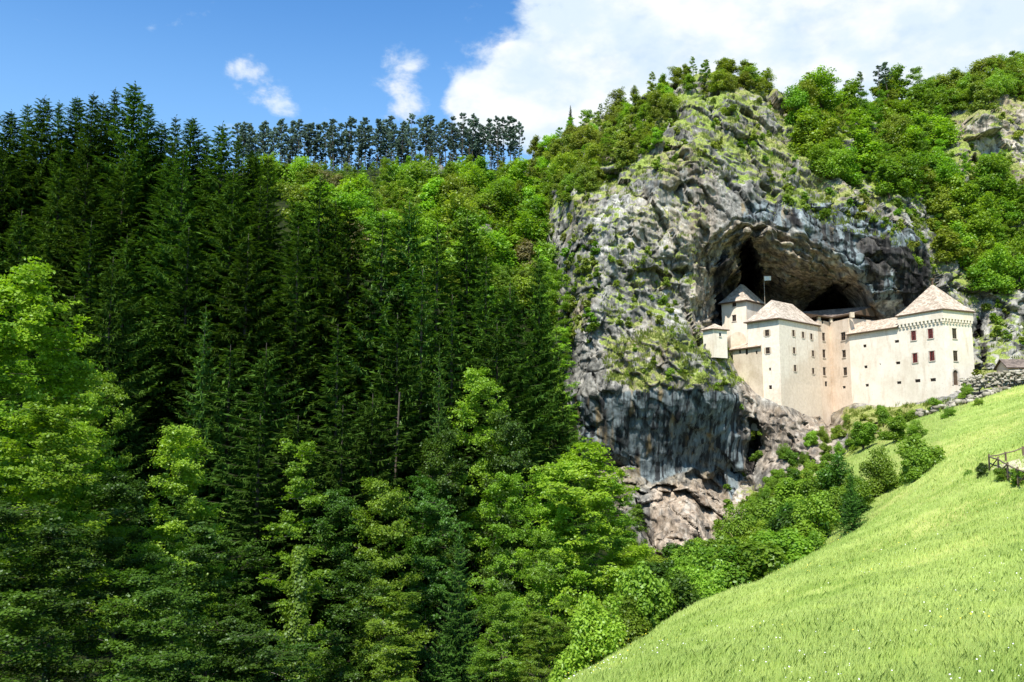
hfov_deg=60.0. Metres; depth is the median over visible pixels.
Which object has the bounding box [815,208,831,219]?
cliff shrub
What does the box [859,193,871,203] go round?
cliff shrub
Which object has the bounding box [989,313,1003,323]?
cliff shrub
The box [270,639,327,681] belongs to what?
broadleaf tree
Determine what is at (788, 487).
bush
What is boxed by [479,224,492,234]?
rock outcrop
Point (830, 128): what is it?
cliff tree
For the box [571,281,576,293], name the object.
cliff shrub
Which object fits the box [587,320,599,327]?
cliff shrub
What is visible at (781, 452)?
bank shrub
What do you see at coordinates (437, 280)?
spruce
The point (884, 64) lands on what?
pine
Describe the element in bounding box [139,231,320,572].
spruce
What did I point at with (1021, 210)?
cliff tree
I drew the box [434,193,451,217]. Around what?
hillside tree
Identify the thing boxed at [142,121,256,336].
spruce
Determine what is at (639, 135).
cliff tree
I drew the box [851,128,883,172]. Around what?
cliff tree
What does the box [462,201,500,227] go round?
hillside tree
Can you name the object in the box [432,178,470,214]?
hillside tree
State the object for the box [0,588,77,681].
broadleaf tree
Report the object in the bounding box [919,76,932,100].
cliff tree
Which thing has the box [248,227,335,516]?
spruce
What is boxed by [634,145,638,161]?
cliff tree
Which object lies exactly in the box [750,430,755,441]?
cliff shrub
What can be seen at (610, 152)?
cliff tree
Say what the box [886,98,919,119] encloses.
cliff tree
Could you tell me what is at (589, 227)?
cliff shrub
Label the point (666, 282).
cliff shrub
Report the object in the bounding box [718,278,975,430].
castle
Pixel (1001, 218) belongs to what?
cliff tree
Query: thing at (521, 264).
hillside tree
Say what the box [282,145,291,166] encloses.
pine
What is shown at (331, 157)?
pine
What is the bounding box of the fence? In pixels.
[988,446,1023,487]
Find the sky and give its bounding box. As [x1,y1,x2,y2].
[0,0,1023,173]
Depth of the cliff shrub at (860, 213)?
219.55 m
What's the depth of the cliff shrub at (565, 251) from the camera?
225.91 m
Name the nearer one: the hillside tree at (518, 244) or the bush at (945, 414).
the bush at (945, 414)
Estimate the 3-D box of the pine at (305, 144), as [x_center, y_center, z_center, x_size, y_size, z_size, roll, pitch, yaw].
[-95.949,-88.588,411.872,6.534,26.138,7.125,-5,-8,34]
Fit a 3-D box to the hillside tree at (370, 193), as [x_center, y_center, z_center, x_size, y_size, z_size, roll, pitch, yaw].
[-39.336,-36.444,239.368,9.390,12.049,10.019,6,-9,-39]
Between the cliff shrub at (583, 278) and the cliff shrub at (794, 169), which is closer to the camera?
the cliff shrub at (583, 278)
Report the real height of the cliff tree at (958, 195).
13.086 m
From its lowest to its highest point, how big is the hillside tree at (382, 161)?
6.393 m
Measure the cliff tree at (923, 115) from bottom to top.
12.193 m
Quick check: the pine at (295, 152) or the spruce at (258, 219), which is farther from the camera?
the pine at (295, 152)
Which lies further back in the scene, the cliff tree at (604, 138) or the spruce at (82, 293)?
the cliff tree at (604, 138)
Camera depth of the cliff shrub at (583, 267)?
213.81 m
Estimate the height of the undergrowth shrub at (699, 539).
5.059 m
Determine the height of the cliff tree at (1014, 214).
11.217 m
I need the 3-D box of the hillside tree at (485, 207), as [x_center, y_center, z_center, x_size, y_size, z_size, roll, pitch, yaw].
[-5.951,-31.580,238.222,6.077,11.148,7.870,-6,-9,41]
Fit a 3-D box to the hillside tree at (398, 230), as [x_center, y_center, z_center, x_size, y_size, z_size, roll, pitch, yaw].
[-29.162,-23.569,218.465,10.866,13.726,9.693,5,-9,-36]
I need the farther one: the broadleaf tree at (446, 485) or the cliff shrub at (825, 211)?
the cliff shrub at (825, 211)
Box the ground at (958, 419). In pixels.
[0,169,1023,681]
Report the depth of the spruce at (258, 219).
149.17 m
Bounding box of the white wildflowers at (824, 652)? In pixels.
[568,544,1021,681]
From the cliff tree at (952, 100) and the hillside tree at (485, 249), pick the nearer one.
the hillside tree at (485, 249)
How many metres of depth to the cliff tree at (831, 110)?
259.16 m
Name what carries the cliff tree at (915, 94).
on the rock cliff
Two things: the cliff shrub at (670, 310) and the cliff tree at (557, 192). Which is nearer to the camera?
the cliff shrub at (670, 310)
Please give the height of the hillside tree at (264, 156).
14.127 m
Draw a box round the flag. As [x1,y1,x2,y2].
[764,276,770,296]
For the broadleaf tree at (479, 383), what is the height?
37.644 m
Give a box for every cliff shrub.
[559,233,566,242]
[560,247,569,258]
[562,274,570,285]
[562,299,572,314]
[563,193,571,203]
[563,260,570,271]
[566,213,572,221]
[567,322,573,331]
[568,252,574,265]
[568,295,577,308]
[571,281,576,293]
[572,314,581,324]
[579,258,591,275]
[580,275,585,282]
[580,300,590,307]
[582,307,590,319]
[583,224,592,235]
[586,289,595,298]
[586,312,596,321]
[586,322,595,335]
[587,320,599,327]
[589,256,598,265]
[590,241,600,255]
[592,267,601,276]
[608,255,615,262]
[613,279,620,287]
[615,315,623,324]
[616,259,624,266]
[621,159,630,168]
[625,317,633,327]
[626,241,634,253]
[633,115,643,121]
[637,257,645,268]
[644,246,651,254]
[650,160,664,172]
[655,315,663,326]
[656,296,667,303]
[660,123,667,131]
[661,276,671,287]
[663,141,670,150]
[664,303,674,312]
[666,367,674,375]
[667,118,673,126]
[670,153,678,161]
[673,127,679,135]
[680,139,687,145]
[697,148,706,156]
[710,141,717,148]
[712,519,722,530]
[720,377,727,386]
[722,104,736,115]
[723,484,731,490]
[723,499,732,507]
[737,139,745,147]
[747,138,756,146]
[749,129,758,139]
[749,450,762,461]
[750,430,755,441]
[753,97,762,103]
[758,133,765,140]
[762,155,769,162]
[769,173,775,181]
[782,194,796,205]
[785,182,794,190]
[786,186,792,193]
[788,167,797,174]
[800,199,809,211]
[801,191,810,200]
[812,166,820,174]
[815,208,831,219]
[824,187,836,195]
[836,429,846,436]
[846,198,854,208]
[853,205,867,218]
[859,189,870,196]
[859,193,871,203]
[859,414,868,420]
[869,215,878,224]
[880,217,890,229]
[887,227,895,236]
[890,208,902,215]
[891,198,905,208]
[895,412,904,415]
[897,218,906,229]
[905,208,912,214]
[907,240,920,248]
[909,214,919,224]
[910,223,920,231]
[911,208,920,217]
[914,254,922,264]
[918,232,928,243]
[929,257,936,269]
[981,303,991,313]
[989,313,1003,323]
[989,325,1003,337]
[993,298,1001,307]
[999,111,1005,121]
[1002,308,1010,316]
[1002,330,1012,341]
[1006,155,1014,163]
[1011,130,1023,139]
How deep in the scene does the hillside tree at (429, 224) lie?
221.01 m
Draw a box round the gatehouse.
[993,359,1023,387]
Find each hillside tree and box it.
[242,151,286,197]
[271,157,286,187]
[274,182,320,226]
[278,163,291,186]
[281,155,315,190]
[284,179,346,220]
[290,201,314,242]
[293,170,314,188]
[300,161,324,179]
[308,174,335,188]
[309,217,337,255]
[314,163,330,177]
[316,169,343,190]
[320,198,341,217]
[322,182,336,208]
[325,186,375,215]
[329,173,371,213]
[332,169,346,184]
[338,171,362,187]
[339,208,366,223]
[343,162,352,169]
[346,221,372,266]
[351,239,378,272]
[354,214,375,239]
[356,180,384,213]
[357,207,373,219]
[360,228,397,276]
[361,208,384,226]
[362,196,390,213]
[367,197,374,209]
[368,161,378,175]
[368,215,400,259]
[370,176,376,194]
[372,192,387,208]
[372,251,398,282]
[376,177,381,187]
[376,185,403,208]
[376,207,400,218]
[377,208,402,219]
[378,158,397,189]
[378,181,403,212]
[380,157,389,166]
[380,163,410,187]
[383,243,402,274]
[388,216,405,250]
[391,220,424,238]
[393,171,406,206]
[394,187,413,212]
[398,155,442,195]
[399,192,418,216]
[400,237,451,283]
[403,175,417,196]
[405,156,413,164]
[410,173,425,196]
[411,191,424,211]
[411,260,449,292]
[412,153,427,173]
[412,203,425,214]
[414,226,445,247]
[417,175,446,220]
[417,178,432,212]
[418,206,446,228]
[418,216,453,255]
[424,234,444,256]
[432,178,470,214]
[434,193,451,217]
[435,166,451,180]
[435,174,478,206]
[438,190,485,230]
[438,232,451,256]
[439,232,487,287]
[443,262,460,293]
[444,162,455,179]
[445,235,497,270]
[446,206,491,231]
[446,215,471,247]
[448,274,463,299]
[450,160,484,193]
[451,185,479,206]
[451,226,470,240]
[455,155,468,180]
[459,164,490,192]
[461,246,491,280]
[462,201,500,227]
[464,154,473,168]
[467,179,522,218]
[468,193,502,219]
[469,222,513,273]
[469,280,500,320]
[474,155,495,189]
[478,168,487,193]
[479,266,512,304]
[480,203,495,227]
[482,196,498,230]
[485,189,515,230]
[485,227,518,268]
[486,176,512,212]
[489,263,506,281]
[491,169,498,180]
[491,221,507,236]
[492,273,509,302]
[495,157,521,179]
[495,251,508,268]
[495,265,517,315]
[497,160,504,169]
[499,246,517,274]
[502,226,513,248]
[505,156,536,193]
[506,259,554,308]
[506,274,535,311]
[508,211,546,256]
[508,212,515,233]
[509,180,524,207]
[510,236,524,266]
[511,195,553,239]
[513,203,531,216]
[513,269,534,319]
[514,211,533,241]
[514,239,537,267]
[518,258,544,277]
[519,184,548,221]
[519,290,550,323]
[520,239,559,273]
[525,159,536,189]
[530,177,545,197]
[531,219,554,242]
[532,275,561,302]
[533,245,553,284]
[537,222,553,248]
[539,167,552,185]
[542,201,551,219]
[542,292,559,322]
[551,268,562,303]
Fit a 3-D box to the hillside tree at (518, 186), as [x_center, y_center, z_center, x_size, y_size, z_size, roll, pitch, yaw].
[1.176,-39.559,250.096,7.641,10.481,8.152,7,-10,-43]
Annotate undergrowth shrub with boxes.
[600,529,622,554]
[643,559,675,582]
[650,554,671,562]
[661,543,690,562]
[661,569,704,620]
[668,540,702,560]
[669,566,682,581]
[672,552,740,590]
[674,540,703,565]
[674,555,686,566]
[681,565,730,608]
[685,545,759,588]
[689,537,704,545]
[703,538,717,548]
[714,534,787,588]
[739,519,767,542]
[748,527,816,567]
[753,518,769,538]
[767,509,798,532]
[776,499,832,536]
[781,520,814,540]
[801,530,826,552]
[826,486,846,530]
[838,492,873,518]
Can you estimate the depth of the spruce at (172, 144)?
157.40 m
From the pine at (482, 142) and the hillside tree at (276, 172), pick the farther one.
the pine at (482, 142)
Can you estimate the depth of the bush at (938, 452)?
104.44 m
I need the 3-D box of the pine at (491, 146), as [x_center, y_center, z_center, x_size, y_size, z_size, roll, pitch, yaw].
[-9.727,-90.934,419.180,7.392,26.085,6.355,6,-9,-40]
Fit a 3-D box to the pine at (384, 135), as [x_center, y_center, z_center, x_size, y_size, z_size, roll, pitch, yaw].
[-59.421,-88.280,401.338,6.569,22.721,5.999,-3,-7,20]
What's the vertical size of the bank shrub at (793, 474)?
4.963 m
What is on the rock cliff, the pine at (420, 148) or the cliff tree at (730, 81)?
the cliff tree at (730, 81)
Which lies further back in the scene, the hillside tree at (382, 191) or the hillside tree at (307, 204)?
the hillside tree at (382, 191)
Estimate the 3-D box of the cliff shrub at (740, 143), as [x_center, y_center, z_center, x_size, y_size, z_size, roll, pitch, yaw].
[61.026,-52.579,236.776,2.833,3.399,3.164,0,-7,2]
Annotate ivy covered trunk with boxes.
[278,544,311,681]
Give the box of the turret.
[700,324,729,358]
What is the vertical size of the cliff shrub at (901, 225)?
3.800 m
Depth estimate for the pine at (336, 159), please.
416.59 m
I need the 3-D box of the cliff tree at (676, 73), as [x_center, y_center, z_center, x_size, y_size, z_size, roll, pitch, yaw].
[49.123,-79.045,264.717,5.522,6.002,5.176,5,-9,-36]
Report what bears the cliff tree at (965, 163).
on the rock cliff
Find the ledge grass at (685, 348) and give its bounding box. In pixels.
[565,84,1023,453]
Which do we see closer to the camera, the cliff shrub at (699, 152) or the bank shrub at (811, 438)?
the bank shrub at (811, 438)
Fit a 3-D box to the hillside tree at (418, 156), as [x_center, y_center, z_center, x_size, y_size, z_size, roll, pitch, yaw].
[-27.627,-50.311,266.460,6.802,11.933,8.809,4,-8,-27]
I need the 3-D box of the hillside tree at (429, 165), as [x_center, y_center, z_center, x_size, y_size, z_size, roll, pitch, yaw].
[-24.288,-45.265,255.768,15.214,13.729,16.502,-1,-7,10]
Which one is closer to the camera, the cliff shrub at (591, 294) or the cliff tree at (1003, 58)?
the cliff shrub at (591, 294)
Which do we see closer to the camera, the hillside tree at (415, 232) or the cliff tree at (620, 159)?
the hillside tree at (415, 232)
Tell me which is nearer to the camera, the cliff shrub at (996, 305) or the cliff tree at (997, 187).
the cliff shrub at (996, 305)
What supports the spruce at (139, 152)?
on the ground at (958, 419)
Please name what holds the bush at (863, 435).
on the ground at (958, 419)
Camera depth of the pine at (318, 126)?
412.57 m
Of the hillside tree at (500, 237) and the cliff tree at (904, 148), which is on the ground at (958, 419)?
the hillside tree at (500, 237)
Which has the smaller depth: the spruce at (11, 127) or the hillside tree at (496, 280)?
the spruce at (11, 127)
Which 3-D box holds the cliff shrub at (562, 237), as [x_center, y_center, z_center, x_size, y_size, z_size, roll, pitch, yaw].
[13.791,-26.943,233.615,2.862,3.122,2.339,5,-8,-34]
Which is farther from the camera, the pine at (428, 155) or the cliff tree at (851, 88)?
the pine at (428, 155)
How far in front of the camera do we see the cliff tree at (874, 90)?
280.66 m
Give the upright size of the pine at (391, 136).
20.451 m
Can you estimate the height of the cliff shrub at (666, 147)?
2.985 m
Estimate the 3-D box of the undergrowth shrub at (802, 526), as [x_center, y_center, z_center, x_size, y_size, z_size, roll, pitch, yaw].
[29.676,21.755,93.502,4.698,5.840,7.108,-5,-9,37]
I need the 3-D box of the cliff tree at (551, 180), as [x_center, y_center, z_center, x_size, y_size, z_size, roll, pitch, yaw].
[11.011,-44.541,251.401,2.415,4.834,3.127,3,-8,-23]
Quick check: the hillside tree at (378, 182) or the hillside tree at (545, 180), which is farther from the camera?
the hillside tree at (378, 182)
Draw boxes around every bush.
[546,591,628,681]
[588,593,651,649]
[611,561,676,637]
[681,540,720,571]
[712,503,756,540]
[739,529,770,542]
[744,497,779,519]
[771,477,810,512]
[775,497,824,520]
[789,490,840,541]
[797,467,828,502]
[813,452,865,499]
[839,472,874,505]
[850,421,877,449]
[859,445,903,495]
[874,404,891,427]
[877,415,907,442]
[894,434,945,484]
[900,446,933,478]
[903,410,917,422]
[903,419,928,439]
[926,397,941,411]
[939,406,955,417]
[958,383,973,398]
[963,469,971,476]
[971,369,983,392]
[971,397,983,406]
[975,462,988,478]
[992,467,1010,481]
[1010,468,1023,485]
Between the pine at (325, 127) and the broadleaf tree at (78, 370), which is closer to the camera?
the broadleaf tree at (78, 370)
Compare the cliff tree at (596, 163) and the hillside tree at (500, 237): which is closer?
the hillside tree at (500, 237)
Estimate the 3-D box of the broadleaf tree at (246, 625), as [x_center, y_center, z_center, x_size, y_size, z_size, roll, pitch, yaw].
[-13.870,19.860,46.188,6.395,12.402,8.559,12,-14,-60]
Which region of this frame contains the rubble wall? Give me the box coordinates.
[958,369,1023,390]
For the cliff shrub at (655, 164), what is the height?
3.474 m
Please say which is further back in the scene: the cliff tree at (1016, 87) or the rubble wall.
the cliff tree at (1016, 87)
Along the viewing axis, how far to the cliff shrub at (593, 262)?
214.78 m
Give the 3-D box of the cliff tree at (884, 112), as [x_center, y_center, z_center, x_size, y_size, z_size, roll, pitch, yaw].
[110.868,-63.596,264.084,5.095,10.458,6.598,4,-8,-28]
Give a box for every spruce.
[0,95,74,271]
[0,109,32,240]
[0,116,16,218]
[0,149,37,308]
[0,208,63,480]
[0,244,35,467]
[0,293,151,620]
[0,306,102,626]
[10,105,37,185]
[21,147,80,326]
[21,255,164,621]
[38,93,112,244]
[40,163,133,390]
[41,221,117,394]
[45,100,74,206]
[48,151,163,371]
[51,96,90,189]
[56,234,178,529]
[60,100,120,242]
[81,81,164,298]
[99,88,125,177]
[105,156,215,373]
[115,342,257,675]
[129,149,221,441]
[130,105,165,224]
[133,226,218,516]
[134,122,179,218]
[137,304,236,678]
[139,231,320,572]
[142,114,202,292]
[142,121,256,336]
[145,116,218,302]
[147,167,281,442]
[159,340,343,678]
[183,413,321,681]
[194,134,215,217]
[202,135,253,303]
[202,413,372,681]
[215,185,284,370]
[237,149,285,271]
[241,156,289,341]
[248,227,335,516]
[249,201,319,371]
[266,180,367,464]
[285,201,374,421]
[294,326,369,526]
[298,205,387,482]
[300,403,401,681]
[316,397,447,681]
[323,211,417,487]
[345,198,454,452]
[355,313,497,675]
[375,267,468,608]
[383,220,474,495]
[406,294,487,663]
[412,215,509,495]
[417,346,462,681]
[425,525,489,681]
[445,254,542,594]
[451,322,565,667]
[454,281,612,630]
[515,250,593,541]
[551,390,590,569]
[835,473,867,536]
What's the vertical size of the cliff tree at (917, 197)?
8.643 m
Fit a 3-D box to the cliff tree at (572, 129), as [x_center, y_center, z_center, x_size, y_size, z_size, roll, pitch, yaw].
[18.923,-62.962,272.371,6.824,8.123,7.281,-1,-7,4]
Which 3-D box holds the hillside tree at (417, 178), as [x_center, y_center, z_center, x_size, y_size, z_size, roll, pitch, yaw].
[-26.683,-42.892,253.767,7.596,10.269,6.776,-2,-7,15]
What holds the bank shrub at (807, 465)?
on the rock cliff
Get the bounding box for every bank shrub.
[744,492,758,502]
[744,496,756,507]
[757,488,770,500]
[762,476,772,488]
[762,485,771,492]
[769,468,785,479]
[769,491,778,497]
[770,478,780,492]
[775,443,790,458]
[782,449,798,464]
[786,467,800,480]
[796,451,809,464]
[799,459,817,474]
[800,468,812,479]
[803,430,818,446]
[817,426,832,442]
[817,460,829,469]
[818,453,832,467]
[819,442,831,455]
[830,424,842,438]
[833,441,845,455]
[842,413,851,425]
[843,431,855,445]
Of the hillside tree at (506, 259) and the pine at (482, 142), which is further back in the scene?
the pine at (482, 142)
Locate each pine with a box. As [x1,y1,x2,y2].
[230,122,245,158]
[235,124,250,160]
[239,121,251,171]
[241,123,256,156]
[248,127,258,155]
[249,131,261,157]
[256,120,271,154]
[256,125,267,154]
[257,124,272,155]
[266,131,276,156]
[268,127,277,157]
[274,118,287,159]
[275,121,289,163]
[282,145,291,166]
[285,128,295,163]
[287,120,300,161]
[289,123,301,159]
[292,119,306,155]
[297,124,310,157]
[303,124,314,161]
[304,122,318,156]
[309,124,322,162]
[311,149,319,164]
[316,125,328,167]
[319,122,332,170]
[324,126,336,167]
[326,118,339,170]
[328,129,340,163]
[332,150,340,170]
[334,123,346,169]
[338,152,347,168]
[339,129,354,161]
[342,116,358,168]
[342,118,357,164]
[343,153,353,165]
[353,126,363,169]
[354,151,360,168]
[355,143,366,165]
[356,117,372,169]
[356,122,368,169]
[360,125,375,158]
[365,155,372,169]
[370,118,383,167]
[373,123,386,165]
[374,148,381,167]
[381,119,390,165]
[381,127,390,158]
[385,115,397,157]
[387,124,401,160]
[392,146,401,162]
[394,120,410,155]
[396,124,409,164]
[399,148,406,165]
[401,124,412,157]
[404,113,417,157]
[409,148,415,160]
[410,127,420,159]
[415,118,424,161]
[418,118,434,149]
[419,115,431,155]
[424,115,436,158]
[424,149,435,161]
[426,143,437,163]
[430,124,443,154]
[435,121,445,154]
[436,148,444,167]
[438,118,450,165]
[438,154,444,165]
[444,116,458,161]
[445,123,458,161]
[448,127,462,161]
[451,149,456,161]
[456,112,468,160]
[457,125,466,158]
[463,141,471,156]
[465,118,474,154]
[466,113,480,163]
[471,117,484,159]
[477,125,490,155]
[477,127,485,158]
[484,122,498,168]
[485,118,495,166]
[488,151,496,168]
[492,115,502,166]
[493,140,501,166]
[498,116,510,162]
[500,115,517,162]
[504,129,515,155]
[508,117,519,161]
[514,121,525,157]
[568,106,572,131]
[872,65,884,84]
[881,62,893,96]
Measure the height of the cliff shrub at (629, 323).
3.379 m
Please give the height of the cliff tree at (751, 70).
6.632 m
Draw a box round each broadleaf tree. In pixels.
[0,256,110,634]
[0,317,61,654]
[0,401,149,681]
[0,482,100,681]
[0,526,125,681]
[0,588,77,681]
[8,345,145,679]
[33,371,149,681]
[54,469,173,678]
[87,567,218,681]
[116,423,226,676]
[138,522,275,681]
[193,599,306,681]
[252,438,332,681]
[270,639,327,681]
[293,487,381,681]
[307,559,407,681]
[321,476,440,681]
[363,590,427,681]
[383,471,473,681]
[394,428,493,681]
[411,365,529,680]
[460,471,573,681]
[465,409,542,680]
[465,591,526,681]
[505,529,583,681]
[508,461,592,676]
[511,611,573,681]
[519,420,551,606]
[524,437,660,667]
[527,290,559,394]
[538,262,574,386]
[545,370,576,447]
[550,326,583,451]
[566,410,583,498]
[574,477,644,608]
[602,529,636,615]
[624,503,652,572]
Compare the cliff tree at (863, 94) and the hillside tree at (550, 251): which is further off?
the cliff tree at (863, 94)
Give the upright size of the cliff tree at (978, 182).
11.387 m
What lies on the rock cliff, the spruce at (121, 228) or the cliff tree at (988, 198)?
the cliff tree at (988, 198)
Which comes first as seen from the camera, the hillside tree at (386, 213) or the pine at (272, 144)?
the hillside tree at (386, 213)
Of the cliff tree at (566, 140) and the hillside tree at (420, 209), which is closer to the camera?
the hillside tree at (420, 209)
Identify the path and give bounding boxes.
[993,457,1023,469]
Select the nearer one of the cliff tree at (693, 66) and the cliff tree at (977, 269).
the cliff tree at (977, 269)
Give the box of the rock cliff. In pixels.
[523,72,1023,558]
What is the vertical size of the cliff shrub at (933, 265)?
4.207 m
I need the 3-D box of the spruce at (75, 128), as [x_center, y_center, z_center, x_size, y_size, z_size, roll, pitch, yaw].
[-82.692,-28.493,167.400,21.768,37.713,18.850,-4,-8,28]
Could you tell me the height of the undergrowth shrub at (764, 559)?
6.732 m
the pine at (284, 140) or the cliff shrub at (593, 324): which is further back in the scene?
the pine at (284, 140)
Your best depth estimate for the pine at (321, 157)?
417.36 m
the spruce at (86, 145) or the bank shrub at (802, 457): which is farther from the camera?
the bank shrub at (802, 457)
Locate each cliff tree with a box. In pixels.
[526,134,539,158]
[530,156,550,177]
[531,167,543,180]
[535,143,544,164]
[537,134,560,155]
[537,181,550,198]
[538,197,553,217]
[543,162,565,179]
[544,143,561,160]
[546,138,562,150]
[546,176,553,187]
[547,189,553,208]
[550,149,576,174]
[551,170,566,190]
[554,127,562,138]
[555,181,563,197]
[555,186,565,206]
[559,129,566,143]
[560,131,576,151]
[560,173,575,192]
[561,146,575,165]
[561,181,571,202]
[563,125,578,144]
[566,117,573,127]
[567,125,592,150]
[571,149,582,165]
[572,159,592,176]
[573,150,579,168]
[573,162,592,187]
[574,176,585,192]
[578,111,586,124]
[579,142,606,164]
[581,109,595,122]
[582,124,599,147]
[583,168,600,191]
[589,123,599,139]
[589,158,600,169]
[591,165,607,183]
[592,111,602,130]
[595,132,609,143]
[596,104,603,117]
[596,143,607,165]
[599,162,616,181]
[600,133,610,151]
[601,105,622,125]
[601,120,618,142]
[604,99,610,112]
[605,142,614,161]
[607,86,629,107]
[609,139,619,162]
[610,127,624,141]
[614,132,636,158]
[614,144,633,169]
[615,112,624,126]
[619,114,631,136]
[621,102,632,115]
[626,113,636,133]
[628,93,646,112]
[629,85,639,100]
[629,125,637,143]
[630,119,645,136]
[630,129,645,151]
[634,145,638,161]
[638,101,651,117]
[638,135,654,154]
[640,122,659,139]
[642,115,654,130]
[644,83,656,102]
[645,99,654,116]
[646,71,655,88]
[646,90,664,117]
[650,127,663,145]
[655,73,669,88]
[655,102,668,126]
[656,82,665,97]
[659,92,680,109]
[661,96,677,117]
[663,85,673,93]
[667,66,686,85]
[681,63,690,77]
[682,73,697,90]
[686,56,697,75]
[699,59,710,72]
[699,63,710,82]
[701,75,708,92]
[706,68,730,93]
[713,58,741,74]
[715,58,724,69]
[719,72,737,90]
[735,71,754,89]
[738,58,753,76]
[739,63,763,86]
[753,71,765,90]
[753,77,768,98]
[762,67,776,90]
[781,85,811,124]
[784,79,822,114]
[784,105,832,138]
[786,115,824,157]
[794,67,847,108]
[796,65,834,89]
[803,141,833,175]
[806,148,859,179]
[811,137,845,161]
[812,105,824,128]
[814,117,846,150]
[819,110,842,143]
[821,99,853,124]
[824,83,840,108]
[834,103,852,134]
[835,145,864,185]
[838,77,863,114]
[840,111,868,138]
[844,106,873,132]
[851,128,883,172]
[854,90,871,123]
[856,71,864,96]
[862,100,876,119]
[862,132,886,167]
[863,151,883,185]
[866,106,887,134]
[869,74,899,107]
[871,155,912,198]
[872,104,897,122]
[872,152,920,196]
[874,89,891,121]
[874,113,915,144]
[877,110,895,138]
[879,143,893,159]
[880,125,904,156]
[884,88,898,110]
[886,63,908,99]
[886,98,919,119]
[886,128,920,158]
[893,150,928,194]
[899,114,926,132]
[900,84,931,116]
[903,66,927,98]
[905,125,931,159]
[906,114,924,138]
[908,110,956,137]
[909,132,931,161]
[910,178,924,205]
[916,148,945,174]
[916,165,939,193]
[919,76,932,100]
[919,178,931,204]
[922,122,945,160]
[922,173,952,190]
[923,98,934,116]
[924,79,941,109]
[924,114,964,146]
[924,183,948,214]
[925,152,965,183]
[925,186,960,229]
[926,90,951,116]
[927,73,950,96]
[928,84,949,104]
[929,75,945,94]
[929,225,969,264]
[930,213,943,233]
[932,104,950,117]
[932,138,948,158]
[933,212,966,233]
[938,88,955,115]
[938,151,963,178]
[941,88,961,112]
[943,181,968,204]
[944,67,964,90]
[944,174,983,217]
[946,115,956,144]
[947,77,960,99]
[948,88,965,109]
[948,220,977,269]
[949,89,971,109]
[954,72,986,93]
[960,151,979,182]
[961,182,986,218]
[961,247,978,281]
[962,57,992,78]
[962,208,1002,251]
[963,239,984,267]
[964,70,988,87]
[964,80,999,111]
[964,228,995,252]
[964,257,1016,295]
[966,248,993,267]
[966,249,1005,282]
[968,74,986,102]
[969,149,1020,193]
[969,174,1000,200]
[971,177,1001,212]
[972,152,1008,181]
[972,170,1002,200]
[973,191,1004,232]
[974,54,1006,77]
[978,242,1020,294]
[981,73,1014,99]
[981,208,1006,238]
[983,56,1000,77]
[984,229,1011,266]
[986,241,1003,258]
[987,207,1006,243]
[991,67,1021,93]
[992,54,1008,69]
[993,86,999,104]
[994,179,1023,208]
[995,201,1023,236]
[997,64,1015,75]
[997,219,1023,253]
[998,152,1015,178]
[1001,234,1023,264]
[1002,58,1023,68]
[1002,254,1023,290]
[1003,69,1018,93]
[1006,50,1022,67]
[1006,72,1023,100]
[1012,66,1023,92]
[1013,51,1023,65]
[1014,184,1023,219]
[1014,206,1023,235]
[1014,227,1023,248]
[1016,81,1023,101]
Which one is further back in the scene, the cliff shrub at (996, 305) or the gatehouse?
the cliff shrub at (996, 305)
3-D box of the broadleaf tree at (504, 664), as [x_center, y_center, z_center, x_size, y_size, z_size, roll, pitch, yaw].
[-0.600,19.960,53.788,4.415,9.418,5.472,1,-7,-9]
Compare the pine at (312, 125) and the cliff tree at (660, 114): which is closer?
the cliff tree at (660, 114)
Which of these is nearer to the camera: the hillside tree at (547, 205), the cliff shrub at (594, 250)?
the cliff shrub at (594, 250)
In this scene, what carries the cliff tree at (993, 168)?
on the rock cliff
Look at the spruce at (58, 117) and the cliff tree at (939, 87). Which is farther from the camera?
the cliff tree at (939, 87)
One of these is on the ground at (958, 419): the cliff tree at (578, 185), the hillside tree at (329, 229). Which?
the hillside tree at (329, 229)
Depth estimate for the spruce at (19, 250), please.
126.74 m
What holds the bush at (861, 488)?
on the ground at (958, 419)
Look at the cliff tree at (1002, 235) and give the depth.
232.65 m
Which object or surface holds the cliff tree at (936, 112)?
on the rock cliff
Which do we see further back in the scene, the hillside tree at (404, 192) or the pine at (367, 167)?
the pine at (367, 167)
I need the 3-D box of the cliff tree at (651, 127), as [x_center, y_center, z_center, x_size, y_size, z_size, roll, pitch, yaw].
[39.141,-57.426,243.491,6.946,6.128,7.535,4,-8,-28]
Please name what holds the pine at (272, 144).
on the ground at (958, 419)
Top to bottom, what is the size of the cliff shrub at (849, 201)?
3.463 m
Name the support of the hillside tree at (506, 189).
on the ground at (958, 419)
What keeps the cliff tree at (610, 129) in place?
on the rock cliff
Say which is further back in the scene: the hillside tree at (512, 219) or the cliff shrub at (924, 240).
the hillside tree at (512, 219)
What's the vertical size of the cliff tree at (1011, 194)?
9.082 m
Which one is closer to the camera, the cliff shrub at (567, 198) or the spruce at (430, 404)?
the spruce at (430, 404)
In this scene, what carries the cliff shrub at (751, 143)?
on the rock cliff
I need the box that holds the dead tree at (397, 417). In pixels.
[391,392,400,571]
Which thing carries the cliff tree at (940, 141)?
on the rock cliff
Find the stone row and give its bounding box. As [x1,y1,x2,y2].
[915,386,1010,416]
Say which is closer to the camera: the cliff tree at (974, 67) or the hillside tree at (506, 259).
the hillside tree at (506, 259)
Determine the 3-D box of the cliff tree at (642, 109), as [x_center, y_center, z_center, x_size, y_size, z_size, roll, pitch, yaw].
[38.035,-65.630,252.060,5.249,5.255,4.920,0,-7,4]
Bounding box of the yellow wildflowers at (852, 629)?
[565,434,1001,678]
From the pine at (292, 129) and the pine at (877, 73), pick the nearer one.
the pine at (877, 73)
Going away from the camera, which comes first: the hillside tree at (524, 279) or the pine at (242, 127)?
the hillside tree at (524, 279)

